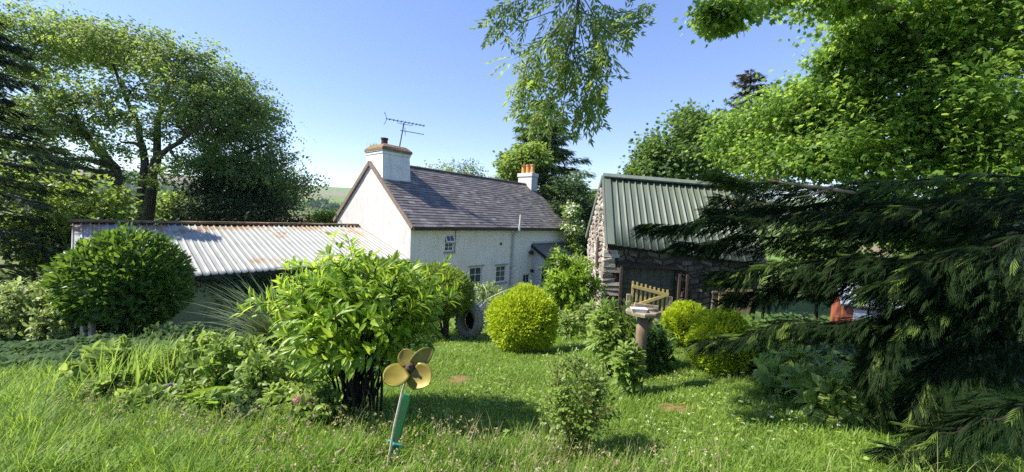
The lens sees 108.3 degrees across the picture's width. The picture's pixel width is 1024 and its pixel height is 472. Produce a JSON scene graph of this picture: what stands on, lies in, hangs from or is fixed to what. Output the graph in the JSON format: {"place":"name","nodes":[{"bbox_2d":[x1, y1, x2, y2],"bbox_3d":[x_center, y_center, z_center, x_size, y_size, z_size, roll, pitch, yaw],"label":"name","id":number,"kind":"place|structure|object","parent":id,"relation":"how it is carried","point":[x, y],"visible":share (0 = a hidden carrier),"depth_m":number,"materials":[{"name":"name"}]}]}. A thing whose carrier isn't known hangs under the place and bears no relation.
{"place":"outdoors","nodes":[
{"label":"outdoors","id":0,"kind":"place"},
{"bbox_2d":[0,159,1023,471],"bbox_3d":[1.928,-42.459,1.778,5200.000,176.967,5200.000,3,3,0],"label":"ground","id":1,"kind":"structure","parent":0,"point":[804,307],"depth_m":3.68,"materials":[{"name":"green plant"}]},
{"bbox_2d":[0,151,80,281],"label":"bush","id":2,"kind":"object","parent":1,"relation":"on","point":[25,179],"visible":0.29,"depth_m":16.01,"materials":[{"name":"green plant"}]},
{"bbox_2d":[0,275,96,338],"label":"pale shrub","id":3,"kind":"object","parent":1,"relation":"on","point":[16,302],"visible":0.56,"depth_m":6.78,"materials":[{"name":"green plant"}]},
{"bbox_2d":[21,300,79,342],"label":"pale shrub","id":4,"kind":"object","parent":1,"relation":"on","point":[46,324],"visible":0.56,"depth_m":6.62,"materials":[{"name":"green plant"}]},
{"bbox_2d":[0,17,109,294],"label":"conifer tree","id":5,"kind":"object","parent":1,"relation":"on","point":[11,85],"visible":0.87,"depth_m":11.70,"materials":[{"name":"green plant"}]},
{"bbox_2d":[0,196,119,272],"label":"bush","id":6,"kind":"object","parent":1,"relation":"on","point":[66,214],"visible":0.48,"depth_m":12.51,"materials":[{"name":"green plant"}]},
{"bbox_2d":[19,170,143,228],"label":"bush","id":7,"kind":"object","parent":1,"relation":"on","point":[115,204],"visible":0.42,"depth_m":14.31,"materials":[{"name":"green plant"}]},
{"bbox_2d":[80,316,87,336],"bbox_3d":[-7.770,1.742,6.719,0.069,0.557,0.080,3,3,0],"label":"fence post","id":8,"kind":"object","parent":1,"relation":"on","point":[83,327],"visible":0.18,"depth_m":6.70,"materials":[{"name":"white paint"}]},
{"bbox_2d":[88,316,95,335],"bbox_3d":[-7.622,1.704,6.716,0.069,0.636,0.080,3,3,0],"label":"fence post","id":9,"kind":"object","parent":1,"relation":"on","point":[92,330],"visible":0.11,"depth_m":6.69,"materials":[{"name":"white paint"}]},
{"bbox_2d":[53,334,147,388],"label":"perennial plant","id":10,"kind":"object","parent":1,"relation":"on","point":[70,366],"visible":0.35,"depth_m":3.50,"materials":[{"name":"green plant"}]},
{"bbox_2d":[76,366,155,404],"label":"perennial plant","id":11,"kind":"object","parent":1,"relation":"on","point":[104,385],"visible":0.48,"depth_m":3.24,"materials":[{"name":"green plant"}]},
{"bbox_2d":[35,220,197,335],"bbox_3d":[-7.600,0.917,7.270,2.274,2.457,1.995,3,3,0],"label":"laurel bush","id":12,"kind":"object","parent":1,"relation":"on","point":[136,290],"visible":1,"depth_m":6.82,"materials":[{"name":"green plant"}]},
{"bbox_2d":[0,332,243,370],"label":"ground cover","id":13,"kind":"object","parent":1,"relation":"on","point":[52,346],"visible":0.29,"depth_m":5.63,"materials":[{"name":"green plant"}]},
{"bbox_2d":[0,0,258,223],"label":"ash tree","id":14,"kind":"object","parent":1,"relation":"on","point":[94,45],"visible":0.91,"depth_m":17.96,"materials":[{"name":"green plant"}]},
{"bbox_2d":[34,331,235,399],"bbox_3d":[-3.317,1.235,3.565,1.769,0.750,1.031,3,3,0],"label":"iris clump","id":15,"kind":"object","parent":1,"relation":"on","point":[152,362],"visible":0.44,"depth_m":3.35,"materials":[{"name":"green plant"}]},
{"bbox_2d":[109,382,189,420],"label":"perennial plant","id":16,"kind":"object","parent":1,"relation":"on","point":[154,391],"visible":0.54,"depth_m":2.97,"materials":[{"name":"green plant"}]},
{"bbox_2d":[130,185,202,224],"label":"bush","id":17,"kind":"object","parent":1,"relation":"on","point":[161,213],"visible":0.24,"depth_m":22.32,"materials":[{"name":"green plant"}]},
{"bbox_2d":[140,320,236,342],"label":"perennial plant","id":18,"kind":"object","parent":1,"relation":"on","point":[169,329],"visible":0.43,"depth_m":6.26,"materials":[{"name":"green plant"}]},
{"bbox_2d":[162,375,215,406],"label":"perennial plant","id":19,"kind":"object","parent":1,"relation":"on","point":[180,385],"visible":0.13,"depth_m":3.13,"materials":[{"name":"green plant"}]},
{"bbox_2d":[155,328,226,383],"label":"perennial plant","id":20,"kind":"object","parent":1,"relation":"on","point":[190,341],"visible":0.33,"depth_m":3.46,"materials":[{"name":"green plant"}]},
{"bbox_2d":[178,386,247,424],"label":"perennial plant","id":21,"kind":"object","parent":1,"relation":"on","point":[197,402],"visible":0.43,"depth_m":2.88,"materials":[{"name":"green plant"}]},
{"bbox_2d":[102,200,330,215],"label":"hedgerow","id":22,"kind":"object","parent":1,"relation":"on","point":[304,208],"visible":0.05,"depth_m":422.48,"materials":[{"name":"green plant"}]},
{"bbox_2d":[179,326,273,393],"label":"perennial plant","id":23,"kind":"object","parent":1,"relation":"on","point":[228,351],"visible":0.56,"depth_m":3.31,"materials":[{"name":"green plant"}]},
{"bbox_2d":[129,51,332,219],"bbox_3d":[-14.797,-3.336,20.610,9.305,12.929,8.264,3,3,0],"label":"broadleaf tree","id":24,"kind":"object","parent":1,"relation":"on","point":[256,113],"visible":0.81,"depth_m":19.57,"materials":[{"name":"green plant"}]},
{"bbox_2d":[183,346,291,381],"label":"fern","id":25,"kind":"object","parent":1,"relation":"on","point":[275,365],"visible":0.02,"depth_m":4.04,"materials":[{"name":"green plant"}]},
{"bbox_2d":[159,163,319,225],"bbox_3d":[-13.897,-0.286,19.314,7.215,7.032,5.064,3,3,0],"label":"yew tree","id":26,"kind":"object","parent":1,"relation":"on","point":[253,208],"visible":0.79,"depth_m":18.13,"materials":[{"name":"green plant"}]},
{"bbox_2d":[69,219,411,330],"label":"long shed","id":27,"kind":"structure","parent":1,"relation":"on","point":[260,251],"depth_m":11.72,"materials":[{"name":"paint"}]},
{"bbox_2d":[45,328,437,375],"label":"bed weeds","id":28,"kind":"object","parent":1,"relation":"on","point":[73,353],"visible":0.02,"depth_m":5.11,"materials":[{"name":"green plant"}]},
{"bbox_2d":[182,269,301,374],"bbox_3d":[-2.736,1.044,4.418,1.905,1.324,1.830,0,4,-41],"label":"phormium plant","id":29,"kind":"object","parent":1,"relation":"on","point":[261,323],"visible":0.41,"depth_m":4.17,"materials":[{"name":"green plant"}]},
{"bbox_2d":[207,388,281,427],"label":"perennial plant","id":30,"kind":"object","parent":1,"relation":"on","point":[244,408],"visible":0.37,"depth_m":2.85,"materials":[{"name":"green plant"}]},
{"bbox_2d":[171,372,340,404],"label":"fern","id":31,"kind":"object","parent":1,"relation":"on","point":[197,394],"visible":0.17,"depth_m":3.07,"materials":[{"name":"green plant"}]},
{"bbox_2d":[224,341,308,402],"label":"perennial plant","id":32,"kind":"object","parent":1,"relation":"on","point":[257,367],"visible":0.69,"depth_m":3.13,"materials":[{"name":"green plant"}]},
{"bbox_2d":[238,375,304,419],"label":"fern","id":33,"kind":"object","parent":1,"relation":"on","point":[262,389],"visible":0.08,"depth_m":3.25,"materials":[{"name":"green plant"}]},
{"bbox_2d":[254,378,305,423],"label":"perennial plant","id":34,"kind":"object","parent":1,"relation":"on","point":[276,393],"visible":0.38,"depth_m":2.88,"materials":[{"name":"green plant"}]},
{"bbox_2d":[293,394,319,405],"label":"pink flower","id":35,"kind":"object","parent":1,"relation":"on","point":[296,399],"visible":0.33,"depth_m":2.76,"materials":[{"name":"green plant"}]},
{"bbox_2d":[279,383,346,430],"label":"perennial plant","id":36,"kind":"object","parent":1,"relation":"on","point":[320,404],"visible":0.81,"depth_m":2.77,"materials":[{"name":"green plant"}]},
{"bbox_2d":[303,208,337,225],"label":"bush","id":37,"kind":"object","parent":1,"relation":"on","point":[321,216],"visible":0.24,"depth_m":23.60,"materials":[{"name":"green plant"}]},
{"bbox_2d":[230,230,464,421],"bbox_3d":[-1.238,0.737,3.086,1.747,1.590,1.393,4,3,29],"label":"leafy shrub","id":38,"kind":"object","parent":1,"relation":"on","point":[369,316],"visible":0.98,"depth_m":2.81,"materials":[{"name":"green plant"}]},
{"bbox_2d":[44,380,730,471],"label":"clover heads","id":39,"kind":"object","parent":1,"relation":"on","point":[344,429],"visible":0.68,"depth_m":2.33,"materials":[{"name":"plant"}]},
{"bbox_2d":[383,347,432,465],"bbox_3d":[-0.629,1.115,2.170,0.310,0.894,0.219,3,3,0],"label":"propeller ornament","id":40,"kind":"object","parent":1,"relation":"on","point":[415,373],"visible":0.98,"depth_m":2.18,"materials":[{"name":"gold paint"}]},
{"bbox_2d":[240,313,586,334],"bbox_3d":[-2.761,2.693,11.883,9.973,1.548,4.805,3,3,0],"label":"cottage bed","id":41,"kind":"object","parent":1,"relation":"on","point":[452,322],"visible":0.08,"depth_m":10.45,"materials":[{"name":"green plant"}]},
{"bbox_2d":[395,261,478,337],"bbox_3d":[-1.989,1.596,8.904,2.260,2.022,2.065,1,3,-26],"label":"topiary tree","id":42,"kind":"object","parent":1,"relation":"on","point":[449,310],"visible":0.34,"depth_m":8.59,"materials":[{"name":"green plant"}]},
{"bbox_2d":[417,159,462,172],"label":"birch tree","id":43,"kind":"object","parent":1,"relation":"on","point":[446,169],"visible":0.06,"depth_m":32.70,"materials":[{"name":"green plant"}]},
{"bbox_2d":[65,180,818,223],"bbox_3d":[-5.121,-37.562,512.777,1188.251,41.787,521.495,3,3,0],"label":"distant wood","id":44,"kind":"object","parent":1,"relation":"on","point":[322,203],"visible":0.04,"depth_m":453.57,"materials":[{"name":"green plant"}]},
{"bbox_2d":[333,114,586,318],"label":"white cottage","id":45,"kind":"structure","parent":1,"relation":"on","point":[481,230],"depth_m":17.82,"materials":[{"name":"paint"}]},
{"bbox_2d":[444,235,455,252],"bbox_3d":[-2.757,0.346,16.339,0.222,0.810,0.640,5,4,40],"label":"window","id":46,"kind":"structure","parent":45,"relation":"in","point":[449,239],"depth_m":16.36,"materials":[{"name":"white glass"}]},
{"bbox_2d":[470,267,481,291],"bbox_3d":[-1.741,2.073,17.728,0.190,1.190,0.940,5,4,40],"label":"window","id":47,"kind":"structure","parent":45,"relation":"in","point":[475,272],"depth_m":17.82,"materials":[{"name":"white glass"}]},
{"bbox_2d":[495,265,507,284],"bbox_3d":[-0.579,1.985,19.078,0.190,0.930,0.900,5,4,40],"label":"window","id":48,"kind":"structure","parent":45,"relation":"in","point":[500,270],"depth_m":19.14,"materials":[{"name":"white glass"}]},
{"bbox_2d":[523,274,530,283],"bbox_3d":[0.791,2.427,20.719,0.190,0.600,0.770,5,4,40],"label":"window","id":49,"kind":"structure","parent":45,"relation":"in","point":[526,276],"depth_m":20.77,"materials":[{"name":"white glass"}]},
{"bbox_2d":[446,157,492,177],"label":"birch tree","id":50,"kind":"object","parent":1,"relation":"on","point":[472,168],"visible":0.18,"depth_m":35.04,"materials":[{"name":"green plant"}]},
{"bbox_2d":[474,280,504,325],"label":"rose bush","id":51,"kind":"object","parent":1,"relation":"on","point":[483,290],"visible":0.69,"depth_m":12.03,"materials":[{"name":"green plant"}]},
{"bbox_2d":[480,285,519,306],"bbox_3d":[-0.380,1.956,9.578,1.149,1.492,0.156,4,3,21],"label":"bramble cane","id":52,"kind":"object","parent":1,"relation":"on","point":[492,296],"visible":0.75,"depth_m":9.61,"materials":[{"name":"plant"}]},
{"bbox_2d":[3,333,1022,471],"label":"lawn weeds","id":53,"kind":"object","parent":1,"relation":"on","point":[687,430],"visible":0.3,"depth_m":3.06,"materials":[{"name":"green plant"}]},
{"bbox_2d":[484,280,562,352],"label":"golden bush","id":54,"kind":"object","parent":1,"relation":"on","point":[522,317],"visible":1,"depth_m":6.71,"materials":[{"name":"green plant"}]},
{"bbox_2d":[491,139,556,181],"bbox_3d":[0.763,-1.853,27.954,4.979,10.490,4.596,3,3,0],"label":"leafy tree","id":55,"kind":"object","parent":1,"relation":"on","point":[510,167],"visible":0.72,"depth_m":26.75,"materials":[{"name":"green plant"}]},
{"bbox_2d":[61,371,1004,471],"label":"tall grass","id":56,"kind":"structure","parent":1,"relation":"on","point":[581,456],"depth_m":2.31,"materials":[{"name":"green plant"}]},
{"bbox_2d":[494,100,597,205],"bbox_3d":[2.387,-3.964,30.935,11.728,14.266,12.570,2,3,-18],"label":"spruce tree","id":57,"kind":"object","parent":1,"relation":"on","point":[559,155],"visible":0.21,"depth_m":29.66,"materials":[{"name":"green plant"}]},
{"bbox_2d":[537,244,569,316],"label":"climber bush","id":58,"kind":"object","parent":1,"relation":"on","point":[549,262],"visible":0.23,"depth_m":10.60,"materials":[{"name":"green plant"}]},
{"bbox_2d":[469,0,657,148],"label":"overhanging ash","id":59,"kind":"object","parent":1,"relation":"on","point":[597,26],"visible":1,"depth_m":2.93,"materials":[{"name":"green plant"}]},
{"bbox_2d":[546,174,596,256],"bbox_3d":[4.157,-0.190,24.926,5.508,7.863,5.351,3,3,0],"label":"leafy tree","id":60,"kind":"object","parent":1,"relation":"on","point":[570,188],"visible":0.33,"depth_m":24.16,"materials":[{"name":"green plant"}]},
{"bbox_2d":[522,341,622,458],"bbox_3d":[0.468,1.141,2.541,0.659,0.787,0.624,2,3,-17],"label":"twiggy shrub","id":61,"kind":"object","parent":1,"relation":"on","point":[588,418],"visible":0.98,"depth_m":2.46,"materials":[{"name":"green plant"}]},
{"bbox_2d":[559,200,585,258],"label":"climbing rose","id":62,"kind":"object","parent":1,"relation":"on","point":[570,211],"visible":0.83,"depth_m":22.29,"materials":[{"name":"green plant"}]},
{"bbox_2d":[557,306,587,339],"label":"rose bush","id":63,"kind":"object","parent":1,"relation":"on","point":[567,321],"visible":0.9,"depth_m":8.59,"materials":[{"name":"green plant"}]},
{"bbox_2d":[542,246,608,318],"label":"porch shrub","id":64,"kind":"object","parent":1,"relation":"on","point":[577,291],"visible":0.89,"depth_m":10.01,"materials":[{"name":"green plant"}]},
{"bbox_2d":[569,300,595,331],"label":"rose bush","id":65,"kind":"object","parent":1,"relation":"on","point":[576,308],"visible":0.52,"depth_m":9.64,"materials":[{"name":"green plant"}]},
{"bbox_2d":[572,190,596,242],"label":"leafy tree","id":66,"kind":"object","parent":1,"relation":"on","point":[591,194],"visible":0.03,"depth_m":26.46,"materials":[{"name":"green plant"}]},
{"bbox_2d":[582,296,646,376],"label":"peony bush","id":67,"kind":"object","parent":1,"relation":"on","point":[607,332],"visible":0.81,"depth_m":4.68,"materials":[{"name":"green plant"}]},
{"bbox_2d":[608,337,652,395],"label":"bush","id":68,"kind":"object","parent":1,"relation":"on","point":[628,371],"visible":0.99,"depth_m":3.84,"materials":[{"name":"green plant"}]},
{"bbox_2d":[626,302,660,390],"bbox_3d":[1.419,1.295,4.056,0.371,1.080,0.275,3,3,0],"label":"bird table","id":69,"kind":"object","parent":1,"relation":"on","point":[645,320],"visible":0.59,"depth_m":4.01,"materials":[{"name":"grey stone"}]},
{"bbox_2d":[630,306,647,312],"bbox_3d":[1.367,0.795,3.994,0.170,0.037,0.100,3,3,6],"label":"feeding tray","id":70,"kind":"object","parent":69,"relation":"on","point":[640,309],"visible":1,"depth_m":3.96,"materials":[{"name":"white plastic"}]},
{"bbox_2d":[626,281,672,324],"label":"picket gate","id":71,"kind":"structure","parent":1,"relation":"on","point":[669,299],"depth_m":9.66,"materials":[{"name":"brown wood"}]},
{"bbox_2d":[645,324,679,374],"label":"bush","id":72,"kind":"object","parent":1,"relation":"on","point":[658,353],"visible":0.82,"depth_m":4.85,"materials":[{"name":"green plant"}]},
{"bbox_2d":[584,173,766,322],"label":"stone barn","id":73,"kind":"structure","parent":1,"relation":"on","point":[620,210],"depth_m":11.20,"materials":[{"name":"metal"}]},
{"bbox_2d":[620,267,673,314],"bbox_3d":[4.045,2.237,11.216,1.562,2.530,0.080,3,3,2],"label":"door","id":74,"kind":"structure","parent":73,"relation":"in","point":[657,278],"depth_m":11.17,"materials":[{"name":"wood"}]},
{"bbox_2d":[616,97,750,180],"bbox_3d":[10.225,-1.944,21.695,8.346,12.273,6.734,3,3,0],"label":"maple tree","id":75,"kind":"object","parent":1,"relation":"on","point":[655,157],"visible":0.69,"depth_m":20.73,"materials":[{"name":"green plant"}]},
{"bbox_2d":[660,299,707,345],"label":"golden bush","id":76,"kind":"object","parent":1,"relation":"on","point":[675,318],"visible":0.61,"depth_m":5.93,"materials":[{"name":"green plant"}]},
{"bbox_2d":[576,319,826,336],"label":"nettle bank","id":77,"kind":"structure","parent":1,"relation":"on","point":[587,329],"depth_m":8.91,"materials":[{"name":"green plant"}]},
{"bbox_2d":[684,306,761,376],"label":"golden bush","id":78,"kind":"object","parent":1,"relation":"on","point":[714,321],"visible":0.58,"depth_m":4.47,"materials":[{"name":"green plant"}]},
{"bbox_2d":[722,69,779,215],"bbox_3d":[17.876,-4.364,28.366,6.229,16.512,6.050,1,4,-31],"label":"spruce tree","id":79,"kind":"object","parent":1,"relation":"on","point":[744,80],"visible":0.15,"depth_m":28.32,"materials":[{"name":"green plant"}]},
{"bbox_2d":[597,372,919,460],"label":"lawn daisies","id":80,"kind":"object","parent":1,"relation":"on","point":[732,415],"visible":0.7,"depth_m":3.00,"materials":[{"name":"white plant"}]},
{"bbox_2d":[745,337,802,366],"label":"perennial plant","id":81,"kind":"object","parent":1,"relation":"on","point":[782,346],"visible":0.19,"depth_m":4.36,"materials":[{"name":"green plant"}]},
{"bbox_2d":[748,344,853,393],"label":"perennial plant","id":82,"kind":"object","parent":1,"relation":"on","point":[769,371],"visible":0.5,"depth_m":3.73,"materials":[{"name":"green plant"}]},
{"bbox_2d":[768,208,867,321],"bbox_3d":[11.715,1.313,13.954,3.777,4.949,3.705,4,3,27],"label":"thicket","id":83,"kind":"object","parent":1,"relation":"on","point":[800,258],"visible":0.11,"depth_m":13.59,"materials":[{"name":"green plant"}]},
{"bbox_2d":[629,171,1023,471],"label":"cypress tree","id":84,"kind":"object","parent":1,"relation":"on","point":[968,301],"visible":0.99,"depth_m":2.67,"materials":[{"name":"green plant"}]},
{"bbox_2d":[778,360,893,430],"bbox_3d":[2.774,1.354,3.135,0.772,0.500,0.648,3,3,0],"label":"perennial plant","id":85,"kind":"object","parent":1,"relation":"on","point":[823,390],"visible":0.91,"depth_m":3.05,"materials":[{"name":"green plant"}]},
{"bbox_2d":[651,318,1023,387],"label":"undergrowth","id":86,"kind":"object","parent":1,"relation":"on","point":[845,355],"visible":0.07,"depth_m":4.65,"materials":[{"name":"green plant"}]},
{"bbox_2d":[673,0,1023,342],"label":"sycamore tree","id":87,"kind":"object","parent":1,"relation":"on","point":[931,52],"visible":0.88,"depth_m":7.36,"materials":[{"name":"green plant"}]},
{"bbox_2d":[735,310,973,326],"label":"woodland floor","id":88,"kind":"structure","parent":1,"relation":"on","point":[769,318],"depth_m":11.20,"materials":[{"name":"green plant"}]},
{"bbox_2d":[801,251,924,310],"bbox_3d":[12.227,1.940,12.564,3.571,3.087,3.664,4,3,17],"label":"thicket","id":89,"kind":"object","parent":1,"relation":"on","point":[826,302],"visible":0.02,"depth_m":12.20,"materials":[{"name":"green plant"}]},
{"bbox_2d":[829,283,903,346],"bbox_3d":[6.298,1.434,6.668,0.840,1.300,0.782,4,3,25],"label":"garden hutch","id":90,"kind":"object","parent":1,"relation":"on","point":[838,311],"visible":0.08,"depth_m":6.52,"materials":[{"name":"orange paint"}]},
{"bbox_2d":[876,245,950,317],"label":"thicket","id":91,"kind":"object","parent":1,"relation":"on","point":[905,254],"depth_m":12.21,"materials":[{"name":"green plant"}]},
{"bbox_2d":[0,0,1023,201],"label":"sky","id":92,"kind":"structure","parent":0,"point":[342,66],"materials":[{"name":"blue"}]},
{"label":"path","id":93,"kind":"structure","parent":0,"visible":0},
{"bbox_2d":[454,304,484,338],"bbox_3d":[-1.063,2.106,9.225,0.868,0.886,0.345,5,4,39],"label":"old tyre","id":94,"kind":"object","parent":93,"relation":"on","point":[474,319],"visible":0.81,"depth_m":9.11,"materials":[{"name":"rubber"}]}
]}

